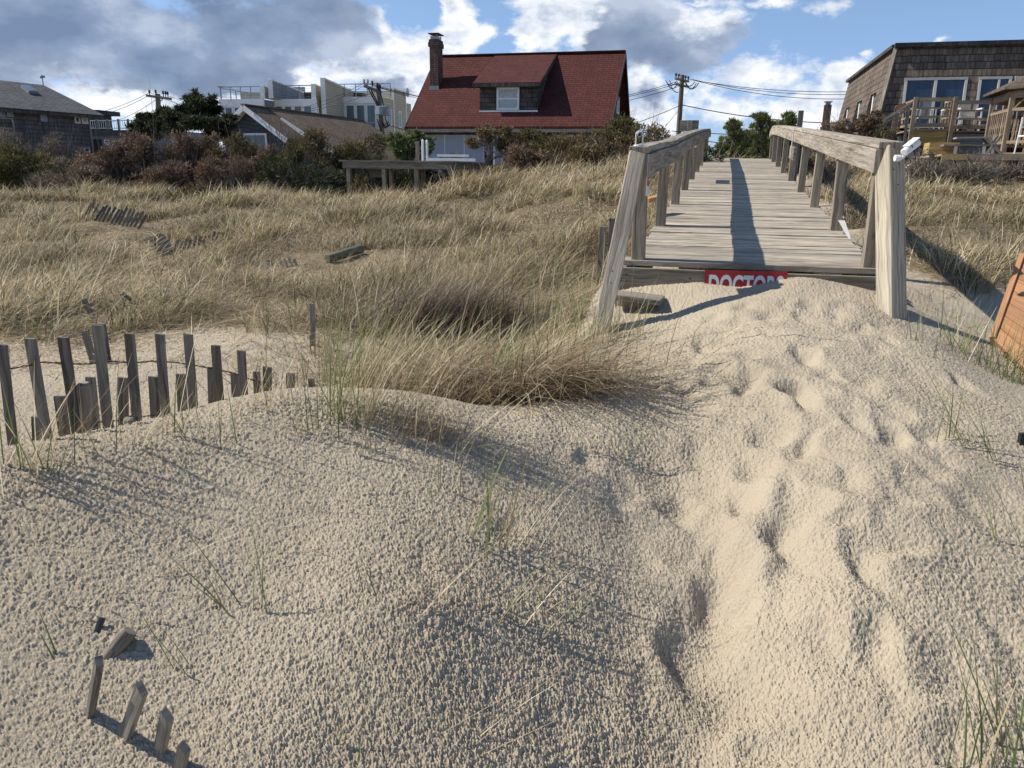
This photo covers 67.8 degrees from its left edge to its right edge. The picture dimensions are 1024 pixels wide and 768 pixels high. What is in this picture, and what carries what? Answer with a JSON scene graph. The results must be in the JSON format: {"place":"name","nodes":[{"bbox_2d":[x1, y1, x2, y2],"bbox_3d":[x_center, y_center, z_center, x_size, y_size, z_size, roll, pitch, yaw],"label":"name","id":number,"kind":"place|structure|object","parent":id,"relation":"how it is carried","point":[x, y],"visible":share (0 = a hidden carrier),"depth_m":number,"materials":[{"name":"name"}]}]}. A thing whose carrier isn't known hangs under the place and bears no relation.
{"place":"outdoors","nodes":[
{"label":"outdoors","id":0,"kind":"place"},
{"bbox_2d":[0,163,1023,767],"bbox_3d":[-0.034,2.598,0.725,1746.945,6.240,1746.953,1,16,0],"label":"sand ground","id":1,"kind":"structure","parent":0,"point":[780,559],"depth_m":2.37,"materials":[{"name":"sand"}]},
{"bbox_2d":[0,116,56,193],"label":"shrub","id":2,"kind":"object","parent":1,"relation":"on","point":[18,145],"visible":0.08,"depth_m":24.80,"materials":[{"name":"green plant"}]},
{"bbox_2d":[0,139,62,193],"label":"shrub","id":3,"kind":"object","parent":1,"relation":"on","point":[11,167],"visible":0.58,"depth_m":22.38,"materials":[{"name":"green plant"}]},
{"bbox_2d":[0,404,76,474],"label":"grass tuft","id":4,"kind":"object","parent":1,"relation":"on","point":[50,449],"visible":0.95,"depth_m":2.38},
{"bbox_2d":[0,361,82,499],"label":"grass tuft","id":5,"kind":"object","parent":1,"relation":"on","point":[22,451],"visible":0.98,"depth_m":2.34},
{"bbox_2d":[0,75,105,188],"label":"shingled house","id":6,"kind":"structure","parent":1,"relation":"on","point":[23,103],"depth_m":39.92,"materials":[{"name":"grey wood"}]},
{"bbox_2d":[8,148,112,191],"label":"shrub","id":7,"kind":"object","parent":1,"relation":"on","point":[42,180],"visible":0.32,"depth_m":20.95,"materials":[{"name":"green plant"}]},
{"bbox_2d":[0,361,124,476],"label":"grass tuft","id":8,"kind":"object","parent":1,"relation":"on","point":[35,454],"visible":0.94,"depth_m":2.35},
{"bbox_2d":[33,111,94,193],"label":"shrub","id":9,"kind":"object","parent":1,"relation":"on","point":[50,146],"visible":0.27,"depth_m":24.77,"materials":[{"name":"brown plant"}]},
{"bbox_2d":[42,158,127,190],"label":"shrub","id":10,"kind":"object","parent":1,"relation":"on","point":[87,174],"visible":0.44,"depth_m":20.13,"materials":[{"name":"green plant"}]},
{"bbox_2d":[76,381,97,431],"bbox_3d":[-1.565,0.304,2.852,0.064,0.644,0.059,1,16,0],"label":"post stump","id":11,"kind":"object","parent":1,"relation":"on","point":[85,394],"visible":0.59,"depth_m":2.77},
{"bbox_2d":[81,330,94,363],"bbox_3d":[-2.494,-0.129,4.542,0.093,0.391,0.013,0,16,-3],"label":"stake","id":12,"kind":"object","parent":1,"relation":"on","point":[87,340],"visible":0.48,"depth_m":4.51,"materials":[{"name":"grey wood"}]},
{"bbox_2d":[72,129,147,188],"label":"shrub","id":13,"kind":"object","parent":1,"relation":"on","point":[109,162],"visible":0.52,"depth_m":22.01,"materials":[{"name":"brown plant"}]},
{"bbox_2d":[53,349,171,456],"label":"grass tuft","id":14,"kind":"object","parent":1,"relation":"on","point":[103,413],"visible":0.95,"depth_m":2.46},
{"bbox_2d":[83,202,147,228],"bbox_3d":[-6.705,-2.740,12.602,1.876,0.492,0.446,12,19,34],"label":"fallen fence","id":15,"kind":"object","parent":1,"relation":"on","point":[102,210],"visible":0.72,"depth_m":12.38,"materials":[{"name":"grey wood"}]},
{"bbox_2d":[102,627,135,659],"bbox_3d":[-1.033,0.701,1.955,0.135,0.142,0.047,-9,19,-32],"label":"post stump","id":16,"kind":"object","parent":1,"relation":"on","point":[122,641],"visible":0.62,"depth_m":1.94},
{"bbox_2d":[86,655,190,767],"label":"buried fence","id":17,"kind":"object","parent":1,"relation":"on","point":[133,714],"visible":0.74,"depth_m":1.71,"materials":[{"name":"grey wood"}]},
{"bbox_2d":[0,324,294,445],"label":"snow fence","id":18,"kind":"object","parent":1,"relation":"on","point":[35,369],"visible":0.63,"depth_m":2.87,"materials":[{"name":"grey wood"}]},
{"bbox_2d":[117,79,191,186],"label":"shrub","id":19,"kind":"object","parent":1,"relation":"on","point":[141,148],"visible":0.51,"depth_m":22.23,"materials":[{"name":"brown plant"}]},
{"bbox_2d":[90,110,219,188],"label":"terrace house","id":20,"kind":"structure","parent":1,"relation":"on","point":[103,127],"depth_m":47.93,"materials":[{"name":"grey wood"}]},
{"bbox_2d":[120,152,196,194],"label":"shrub","id":21,"kind":"object","parent":1,"relation":"on","point":[168,174],"visible":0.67,"depth_m":20.36,"materials":[{"name":"brown plant"}]},
{"bbox_2d":[145,233,177,257],"bbox_3d":[-5.019,-1.962,10.744,0.370,0.279,1.832,-8,18,-29],"label":"fallen fence","id":22,"kind":"object","parent":1,"relation":"on","point":[167,242],"visible":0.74,"depth_m":10.33,"materials":[{"name":"grey wood"}]},
{"bbox_2d":[126,347,202,452],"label":"grass tuft","id":23,"kind":"object","parent":1,"relation":"on","point":[174,413],"visible":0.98,"depth_m":2.60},
{"bbox_2d":[31,367,314,440],"bbox_3d":[-1.440,0.236,3.367,0.129,0.702,1.266,14,21,40],"label":"old snow fence","id":24,"kind":"object","parent":1,"relation":"on","point":[154,400],"visible":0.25,"depth_m":3.21,"materials":[{"name":"grey wood"}]},
{"bbox_2d":[124,87,240,156],"bbox_3d":[-11.296,-8.358,26.733,4.600,3.945,3.075,13,20,37],"label":"dark cedar","id":25,"kind":"object","parent":1,"relation":"on","point":[207,111],"visible":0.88,"depth_m":25.95,"materials":[{"name":"green plant"}]},
{"bbox_2d":[155,180,215,204],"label":"shrub","id":26,"kind":"object","parent":1,"relation":"on","point":[191,190],"visible":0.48,"depth_m":16.07,"materials":[{"name":"brown plant"}]},
{"bbox_2d":[159,309,215,437],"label":"grass tuft","id":27,"kind":"object","parent":1,"relation":"on","point":[181,401],"visible":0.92,"depth_m":2.65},
{"bbox_2d":[159,517,242,615],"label":"grass tuft","id":28,"kind":"object","parent":1,"relation":"on","point":[219,604],"visible":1,"depth_m":2.09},
{"bbox_2d":[165,114,243,194],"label":"shrub","id":29,"kind":"object","parent":1,"relation":"on","point":[201,145],"visible":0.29,"depth_m":22.79,"materials":[{"name":"brown plant"}]},
{"bbox_2d":[174,228,234,249],"bbox_3d":[-4.375,-1.980,10.743,0.321,0.353,1.444,2,16,6],"label":"fallen fence","id":30,"kind":"object","parent":1,"relation":"on","point":[195,239],"visible":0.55,"depth_m":10.31,"materials":[{"name":"grey wood"}]},
{"bbox_2d":[195,376,248,456],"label":"grass tuft","id":31,"kind":"object","parent":1,"relation":"on","point":[219,420],"visible":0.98,"depth_m":2.61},
{"bbox_2d":[189,144,261,194],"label":"shrub","id":32,"kind":"object","parent":1,"relation":"on","point":[239,173],"visible":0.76,"depth_m":20.24,"materials":[{"name":"brown plant"}]},
{"bbox_2d":[198,123,265,190],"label":"shrub","id":33,"kind":"object","parent":1,"relation":"on","point":[245,151],"visible":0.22,"depth_m":22.71,"materials":[{"name":"brown plant"}]},
{"bbox_2d":[234,327,299,416],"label":"grass tuft","id":34,"kind":"object","parent":1,"relation":"on","point":[264,385],"visible":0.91,"depth_m":2.82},
{"bbox_2d":[247,501,295,616],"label":"grass tuft","id":35,"kind":"object","parent":1,"relation":"on","point":[262,575],"visible":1,"depth_m":2.09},
{"bbox_2d":[244,108,307,192],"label":"shrub","id":36,"kind":"object","parent":1,"relation":"on","point":[268,149],"visible":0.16,"depth_m":22.33,"materials":[{"name":"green plant"}]},
{"bbox_2d":[243,298,313,409],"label":"grass tuft","id":37,"kind":"object","parent":1,"relation":"on","point":[282,374],"visible":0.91,"depth_m":2.86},
{"bbox_2d":[9,358,565,633],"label":"loose grass threads","id":38,"kind":"object","parent":1,"relation":"on","point":[230,503],"visible":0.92,"depth_m":2.40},
{"bbox_2d":[257,124,333,191],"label":"shrub","id":39,"kind":"object","parent":1,"relation":"on","point":[295,155],"visible":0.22,"depth_m":21.90,"materials":[{"name":"green plant"}]},
{"bbox_2d":[250,141,355,194],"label":"shrub","id":40,"kind":"object","parent":1,"relation":"on","point":[308,176],"visible":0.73,"depth_m":20.55,"materials":[{"name":"green plant"}]},
{"bbox_2d":[217,78,410,151],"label":"modern townhouses","id":41,"kind":"structure","parent":1,"relation":"on","point":[278,94],"depth_m":48.51,"materials":[{"name":"white paint"}]},
{"bbox_2d":[214,104,415,194],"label":"blue grey cottage","id":42,"kind":"structure","parent":1,"relation":"on","point":[250,119],"depth_m":33.37,"materials":[{"name":"brown wood"}]},
{"bbox_2d":[244,133,267,149],"bbox_3d":[-10.893,-9.997,32.442,1.150,1.300,0.050,6,16,18],"label":"window","id":43,"kind":"structure","parent":42,"relation":"in","point":[260,138],"depth_m":32.30,"materials":[{"name":"glass"}]},
{"bbox_2d":[287,118,368,197],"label":"shrub","id":44,"kind":"object","parent":1,"relation":"on","point":[319,144],"visible":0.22,"depth_m":23.62,"materials":[{"name":"green plant"}]},
{"bbox_2d":[325,244,363,262],"bbox_3d":[-2.023,-1.578,9.223,0.116,0.200,0.538,13,20,38],"label":"log","id":45,"kind":"object","parent":1,"relation":"on","point":[355,249],"visible":0.99,"depth_m":9.16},
{"bbox_2d":[337,384,391,455],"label":"grass tuft","id":46,"kind":"object","parent":1,"relation":"on","point":[370,427],"visible":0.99,"depth_m":2.67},
{"bbox_2d":[331,105,398,191],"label":"shrub","id":47,"kind":"object","parent":1,"relation":"on","point":[350,151],"visible":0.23,"depth_m":24.09,"materials":[{"name":"green plant"}]},
{"bbox_2d":[345,168,393,195],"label":"shrub","id":48,"kind":"object","parent":1,"relation":"on","point":[361,183],"visible":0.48,"depth_m":19.25,"materials":[{"name":"green plant"}]},
{"bbox_2d":[345,137,395,193],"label":"shrub","id":49,"kind":"object","parent":1,"relation":"on","point":[378,179],"visible":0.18,"depth_m":22.51,"materials":[{"name":"green plant"}]},
{"bbox_2d":[363,79,390,133],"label":"utility pole","id":50,"kind":"object","parent":1,"relation":"on","point":[381,111],"visible":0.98,"depth_m":41.05,"materials":[{"name":"brown wood"}]},
{"bbox_2d":[379,125,440,160],"bbox_3d":[-3.174,-6.980,23.512,2.158,2.816,1.477,1,16,0],"label":"cedar","id":51,"kind":"object","parent":1,"relation":"on","point":[400,146],"visible":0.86,"depth_m":23.19,"materials":[{"name":"green plant"}]},
{"bbox_2d":[263,267,558,463],"bbox_3d":[-0.400,-0.056,2.778,0.826,0.762,0.845,14,20,39],"label":"grass tuft","id":52,"kind":"object","parent":1,"relation":"on","point":[373,401],"visible":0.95,"depth_m":2.81,"materials":[{"name":"plant"}]},
{"bbox_2d":[338,160,486,194],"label":"viewing platform","id":53,"kind":"structure","parent":1,"relation":"on","point":[381,167],"depth_m":19.06,"materials":[{"name":"grey wood"}]},
{"bbox_2d":[421,139,475,161],"bbox_3d":[-1.734,-6.370,20.803,1.549,0.592,0.080,5,16,13],"label":"railing","id":54,"kind":"object","parent":53,"relation":"on","point":[450,155],"visible":0.86,"depth_m":20.84,"materials":[{"name":"white paint"}]},
{"bbox_2d":[387,143,445,194],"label":"shrub","id":55,"kind":"object","parent":1,"relation":"on","point":[400,176],"visible":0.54,"depth_m":22.58,"materials":[{"name":"green plant"}]},
{"bbox_2d":[201,287,646,396],"bbox_3d":[-0.529,-0.261,4.320,2.420,0.587,1.734,6,17,19],"label":"grass clump","id":56,"kind":"object","parent":1,"relation":"on","point":[364,346],"visible":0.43,"depth_m":4.28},
{"bbox_2d":[376,509,502,616],"bbox_3d":[-0.210,0.492,2.133,0.333,0.282,0.318,11,19,32],"label":"grass tuft","id":57,"kind":"object","parent":1,"relation":"on","point":[456,578],"visible":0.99,"depth_m":2.12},
{"bbox_2d":[419,433,468,500],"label":"grass tuft","id":58,"kind":"object","parent":1,"relation":"on","point":[442,469],"visible":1,"depth_m":2.57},
{"bbox_2d":[320,254,607,346],"bbox_3d":[-0.287,-0.650,5.477,2.344,0.637,1.719,1,16,0],"label":"grass clump","id":59,"kind":"object","parent":1,"relation":"on","point":[444,312],"visible":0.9,"depth_m":5.31,"materials":[{"name":"plant"}]},
{"bbox_2d":[174,274,759,424],"bbox_3d":[-0.243,-0.217,3.798,2.936,0.791,1.820,1,16,0],"label":"grass clump","id":60,"kind":"object","parent":1,"relation":"on","point":[555,380],"visible":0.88,"depth_m":3.68,"materials":[{"name":"plant"}]},
{"bbox_2d":[396,364,562,472],"bbox_3d":[-0.106,0.110,2.781,0.669,0.400,0.446,-2,16,-11],"label":"grass tuft","id":61,"kind":"object","parent":1,"relation":"on","point":[444,425],"visible":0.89,"depth_m":2.80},
{"bbox_2d":[463,121,535,166],"bbox_3d":[-0.223,-6.365,21.722,2.408,2.102,1.618,1,16,0],"label":"bare trunk cedar","id":62,"kind":"object","parent":1,"relation":"on","point":[487,132],"visible":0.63,"depth_m":21.34,"materials":[{"name":"green plant"}]},
{"bbox_2d":[0,142,1023,394],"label":"dune grass","id":63,"kind":"structure","parent":1,"relation":"on","point":[376,212],"depth_m":8.77,"materials":[{"name":"plant"}]},
{"bbox_2d":[463,443,560,557],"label":"grass tuft","id":64,"kind":"object","parent":1,"relation":"on","point":[489,515],"visible":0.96,"depth_m":2.40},
{"bbox_2d":[441,654,590,755],"bbox_3d":[0.027,0.815,1.868,0.428,0.198,0.121,-4,16,-18],"label":"grass tuft","id":65,"kind":"object","parent":1,"relation":"on","point":[507,714],"visible":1,"depth_m":1.90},
{"bbox_2d":[404,33,629,184],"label":"red roofed house","id":66,"kind":"structure","parent":1,"relation":"on","point":[460,98],"depth_m":31.36,"materials":[{"name":"wood"}]},
{"bbox_2d":[452,524,601,643],"bbox_3d":[0.047,0.564,2.151,0.449,0.381,0.232,1,16,0],"label":"grass tuft","id":67,"kind":"object","parent":1,"relation":"on","point":[506,612],"visible":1,"depth_m":2.19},
{"bbox_2d":[495,106,569,171],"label":"shrub","id":68,"kind":"object","parent":1,"relation":"on","point":[535,139],"visible":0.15,"depth_m":21.29,"materials":[{"name":"green plant"}]},
{"bbox_2d":[480,458,588,556],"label":"grass tuft","id":69,"kind":"object","parent":1,"relation":"on","point":[531,515],"visible":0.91,"depth_m":2.47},
{"bbox_2d":[496,136,577,173],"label":"shrub","id":70,"kind":"object","parent":1,"relation":"on","point":[522,157],"visible":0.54,"depth_m":19.01,"materials":[{"name":"green plant"}]},
{"bbox_2d":[540,107,605,162],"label":"shrub","id":71,"kind":"object","parent":1,"relation":"on","point":[563,140],"visible":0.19,"depth_m":20.63,"materials":[{"name":"green plant"}]},
{"bbox_2d":[528,280,630,358],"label":"grass tuft","id":72,"kind":"object","parent":1,"relation":"on","point":[587,321],"visible":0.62,"depth_m":4.51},
{"bbox_2d":[525,238,634,337],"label":"grass tuft","id":73,"kind":"object","parent":1,"relation":"on","point":[560,307],"visible":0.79,"depth_m":5.01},
{"bbox_2d":[556,127,627,166],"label":"shrub","id":74,"kind":"object","parent":1,"relation":"on","point":[596,150],"visible":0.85,"depth_m":17.68,"materials":[{"name":"green plant"}]},
{"bbox_2d":[596,226,605,285],"bbox_3d":[0.741,-0.940,6.378,0.058,0.744,0.044,5,16,15],"label":"stake","id":75,"kind":"object","parent":1,"relation":"on","point":[601,243],"visible":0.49,"depth_m":6.31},
{"bbox_2d":[582,107,648,160],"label":"shrub","id":76,"kind":"object","parent":1,"relation":"on","point":[618,127],"visible":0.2,"depth_m":20.18,"materials":[{"name":"green plant"}]},
{"bbox_2d":[583,284,664,349],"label":"grass tuft","id":77,"kind":"object","parent":1,"relation":"on","point":[637,331],"visible":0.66,"depth_m":4.51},
{"bbox_2d":[614,104,676,158],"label":"shrub","id":78,"kind":"object","parent":1,"relation":"on","point":[658,134],"visible":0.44,"depth_m":18.44,"materials":[{"name":"green plant"}]},
{"bbox_2d":[665,73,698,134],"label":"utility pole","id":79,"kind":"object","parent":1,"relation":"on","point":[681,79],"visible":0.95,"depth_m":43.06,"materials":[{"name":"brown wood"}]},
{"bbox_2d":[713,106,762,157],"bbox_3d":[6.097,-6.649,20.404,1.443,1.645,1.082,-3,16,-15],"label":"pine tree","id":80,"kind":"object","parent":1,"relation":"on","point":[737,136],"visible":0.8,"depth_m":20.34,"materials":[{"name":"green plant"}]},
{"bbox_2d":[592,125,906,336],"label":"boardwalk","id":81,"kind":"structure","parent":1,"relation":"on","point":[769,214],"depth_m":5.62,"materials":[{"name":"grey wood"}]},
{"bbox_2d":[704,270,787,286],"bbox_3d":[1.515,-0.646,4.954,0.520,0.193,0.006,5,16,15],"label":"fascia sign","id":82,"kind":"object","parent":81,"relation":"attached to","point":[733,278],"visible":0.54,"depth_m":4.95,"materials":[{"name":"red paint"}]},
{"bbox_2d":[893,137,920,160],"bbox_3d":[2.299,-1.361,4.416,0.161,0.136,0.072,-5,17,-19],"label":"security camera","id":83,"kind":"object","parent":81,"relation":"attached to","point":[912,144],"visible":1,"depth_m":4.40,"materials":[{"name":"white paint"}]},
{"bbox_2d":[743,108,788,159],"bbox_3d":[7.214,-6.894,21.477,1.783,1.601,1.040,1,16,0],"label":"pine tree","id":84,"kind":"object","parent":1,"relation":"on","point":[763,125],"visible":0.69,"depth_m":21.29,"materials":[{"name":"green plant"}]},
{"bbox_2d":[777,110,811,161],"bbox_3d":[8.141,-7.169,22.440,1.391,1.903,1.124,1,16,0],"label":"pine tree","id":85,"kind":"object","parent":1,"relation":"on","point":[790,118],"visible":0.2,"depth_m":22.07,"materials":[{"name":"green plant"}]},
{"bbox_2d":[807,156,863,184],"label":"shrub","id":86,"kind":"object","parent":1,"relation":"on","point":[826,173],"visible":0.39,"depth_m":14.83,"materials":[{"name":"brown plant"}]},
{"bbox_2d":[823,101,899,140],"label":"shrub","id":87,"kind":"object","parent":1,"relation":"on","point":[865,125],"visible":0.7,"depth_m":20.20,"materials":[{"name":"brown plant"}]},
{"bbox_2d":[837,39,1023,166],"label":"shake house","id":88,"kind":"structure","parent":1,"relation":"on","point":[888,79],"depth_m":22.89,"materials":[{"name":"brown wood"}]},
{"bbox_2d":[901,77,968,127],"bbox_3d":[12.713,-8.483,22.995,1.733,1.456,0.253,5,16,14],"label":"sliding door","id":89,"kind":"structure","parent":88,"relation":"in","point":[930,87],"depth_m":22.98,"materials":[{"name":"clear glass"}]},
{"bbox_2d":[973,76,1012,124],"bbox_3d":[14.249,-8.353,22.603,0.883,1.456,0.253,5,16,14],"label":"sliding door","id":90,"kind":"structure","parent":88,"relation":"in","point":[986,85],"depth_m":22.61,"materials":[{"name":"blue glass"}]},
{"bbox_2d":[905,147,967,187],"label":"shrub","id":91,"kind":"object","parent":1,"relation":"on","point":[923,171],"visible":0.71,"depth_m":14.78,"materials":[{"name":"brown plant"}]},
{"bbox_2d":[890,330,985,448],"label":"grass tuft","id":92,"kind":"object","parent":1,"relation":"on","point":[948,412],"visible":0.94,"depth_m":2.99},
{"bbox_2d":[891,97,1023,163],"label":"deck","id":93,"kind":"structure","parent":1,"relation":"on","point":[946,133],"depth_m":20.88,"materials":[{"name":"brown"}]},
{"bbox_2d":[876,102,912,148],"bbox_3d":[10.521,-6.924,21.443,1.145,1.853,0.870,5,16,14],"label":"outdoor stairs","id":94,"kind":"structure","parent":93,"relation":"attached to","point":[896,116],"depth_m":20.88,"materials":[{"name":"grey wood"}]},
{"bbox_2d":[935,284,993,352],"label":"grass tuft","id":95,"kind":"object","parent":1,"relation":"on","point":[953,342],"visible":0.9,"depth_m":4.23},
{"bbox_2d":[912,415,1023,547],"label":"grass tuft","id":96,"kind":"object","parent":1,"relation":"on","point":[990,523],"visible":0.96,"depth_m":2.46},
{"bbox_2d":[915,599,1023,767],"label":"grass tuft","id":97,"kind":"object","parent":1,"relation":"on","point":[981,726],"visible":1,"depth_m":1.82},
{"bbox_2d":[918,154,1023,168],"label":"deck","id":98,"kind":"structure","parent":1,"relation":"on","point":[994,156],"depth_m":16.40,"materials":[{"name":"brown wood"}]},
{"bbox_2d":[923,142,959,154],"bbox_3d":[9.877,-5.422,17.548,0.610,0.248,0.700,6,16,17],"label":"board stack","id":99,"kind":"object","parent":98,"relation":"on","point":[936,145],"visible":0.78,"depth_m":17.26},
{"bbox_2d":[940,144,998,153],"bbox_3d":[10.214,-5.272,17.148,1.071,0.208,0.900,6,16,17],"label":"bench","id":100,"kind":"object","parent":98,"relation":"on","point":[983,146],"visible":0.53,"depth_m":16.76,"materials":[{"name":"grey wood"}]},
{"bbox_2d":[953,135,1002,153],"bbox_3d":[10.275,-5.272,16.808,0.947,0.430,0.365,6,16,17],"label":"picnic table","id":101,"kind":"object","parent":98,"relation":"on","point":[993,142],"visible":0.71,"depth_m":16.64,"materials":[{"name":"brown wood"}]},
{"bbox_2d":[983,76,1023,153],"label":"gazebo","id":102,"kind":"object","parent":98,"relation":"on","point":[1010,95],"visible":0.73,"depth_m":18.95,"materials":[{"name":"brown wood"}]},
{"bbox_2d":[937,145,1006,184],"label":"shrub","id":103,"kind":"object","parent":1,"relation":"on","point":[974,170],"visible":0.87,"depth_m":14.76,"materials":[{"name":"brown plant"}]},
{"bbox_2d":[933,620,1023,724],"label":"grass tuft","id":104,"kind":"object","parent":1,"relation":"on","point":[990,679],"visible":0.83,"depth_m":1.94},
{"bbox_2d":[942,300,1023,383],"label":"grass tuft","id":105,"kind":"object","parent":1,"relation":"on","point":[979,361],"visible":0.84,"depth_m":4.06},
{"bbox_2d":[977,308,1023,384],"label":"grass tuft","id":106,"kind":"object","parent":1,"relation":"on","point":[1013,371],"visible":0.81,"depth_m":3.98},
{"bbox_2d":[989,253,1023,371],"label":"leaning panel","id":107,"kind":"object","parent":1,"relation":"on","point":[1013,297],"visible":0.9,"depth_m":4.38,"materials":[{"name":"orange orange-stained wood"}]},
{"bbox_2d":[992,154,1023,183],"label":"shrub","id":108,"kind":"object","parent":1,"relation":"on","point":[1011,171],"visible":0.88,"depth_m":15.08,"materials":[{"name":"brown plant"}]},
{"bbox_2d":[0,0,1023,157],"label":"sky","id":109,"kind":"structure","parent":0,"point":[96,54],"materials":[{"name":"blue"}]},
{"bbox_2d":[957,104,983,130],"bbox_3d":[13.109,-7.706,21.905,0.594,0.890,0.600,5,16,14],"label":"deck chair","id":110,"kind":"object","parent":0,"point":[965,114],"visible":0.53,"depth_m":22.04,"materials":[{"name":"white paint"}]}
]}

